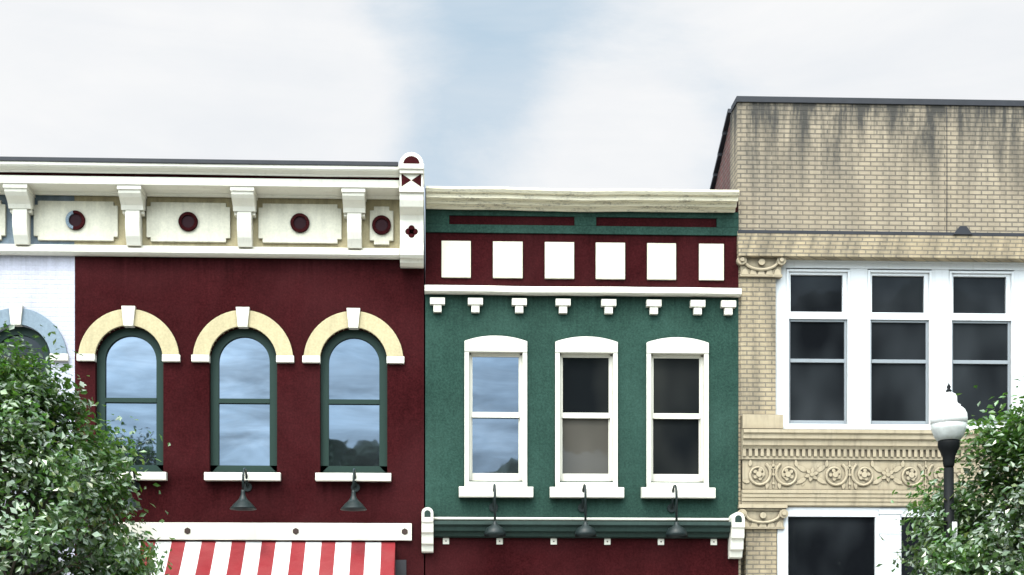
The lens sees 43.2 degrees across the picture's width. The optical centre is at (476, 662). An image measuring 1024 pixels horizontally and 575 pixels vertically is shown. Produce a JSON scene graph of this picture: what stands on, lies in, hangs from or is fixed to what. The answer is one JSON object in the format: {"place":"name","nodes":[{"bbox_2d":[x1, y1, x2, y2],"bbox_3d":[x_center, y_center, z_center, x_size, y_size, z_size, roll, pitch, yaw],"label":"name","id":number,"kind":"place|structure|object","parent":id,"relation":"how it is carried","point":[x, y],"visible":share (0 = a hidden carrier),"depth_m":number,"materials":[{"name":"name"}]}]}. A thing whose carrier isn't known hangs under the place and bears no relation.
{"place":"outdoors","nodes":[
{"label":"outdoors","id":0,"kind":"place"},
{"bbox_2d":[0,255,74,574],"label":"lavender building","id":1,"kind":"structure","parent":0,"point":[44,286],"depth_m":21.77,"materials":[{"name":"white paint"}]},
{"bbox_2d":[0,320,175,574],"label":"tree","id":2,"kind":"object","parent":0,"point":[36,453],"depth_m":17.56,"materials":[{"name":"green plant"}]},
{"bbox_2d":[75,179,424,574],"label":"maroon building","id":3,"kind":"structure","parent":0,"point":[241,400],"depth_m":21.93,"materials":[{"name":"red paint"}]},
{"bbox_2d":[0,152,423,540],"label":"building trim","id":4,"kind":"structure","parent":3,"relation":"attached to","point":[141,207],"depth_m":21.72,"materials":[{"name":"beige paint"}]},
{"bbox_2d":[123,541,394,574],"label":"striped awning","id":5,"kind":"object","parent":3,"relation":"attached to","point":[280,558],"visible":0.8,"depth_m":21.59,"materials":[{"name":"fabric"}]},
{"bbox_2d":[119,467,687,537],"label":"wall lamps","id":6,"kind":"object","parent":3,"relation":"attached to","point":[354,503],"visible":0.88,"depth_m":21.53,"materials":[{"name":"black metal"}]},
{"bbox_2d":[0,0,1023,221],"label":"sky","id":7,"kind":"structure","parent":0,"point":[558,94],"materials":[{"name":"white"}]},
{"bbox_2d":[425,188,737,574],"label":"green building","id":8,"kind":"structure","parent":0,"point":[630,325],"depth_m":22.11,"materials":[{"name":"green paint"}]},
{"bbox_2d":[422,186,744,558],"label":"building trim","id":9,"kind":"structure","parent":8,"relation":"attached to","point":[584,208],"depth_m":21.99,"materials":[{"name":"paint"}]},
{"bbox_2d":[876,376,1023,574],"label":"tree","id":10,"kind":"object","parent":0,"point":[974,550],"depth_m":18.31,"materials":[{"name":"green plant"}]},
{"bbox_3d":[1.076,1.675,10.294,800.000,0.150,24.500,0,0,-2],"label":"sidewalk","id":11,"kind":"structure","parent":0,"visible":0},
{"bbox_2d":[930,383,967,562],"bbox_3d":[6.670,-1.176,18.244,0.503,5.553,0.503,0,0,-2],"label":"street lamp","id":12,"kind":"object","parent":11,"relation":"on","point":[948,420],"visible":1,"depth_m":18.15,"materials":[{"name":"paint"}]},
{"label":"ground","id":13,"kind":"structure","parent":0,"visible":0},
{"bbox_2d":[710,102,1023,574],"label":"brick wall","id":14,"kind":"structure","parent":13,"relation":"on","point":[848,167],"depth_m":22.26,"materials":[{"name":"beige brick"}]},
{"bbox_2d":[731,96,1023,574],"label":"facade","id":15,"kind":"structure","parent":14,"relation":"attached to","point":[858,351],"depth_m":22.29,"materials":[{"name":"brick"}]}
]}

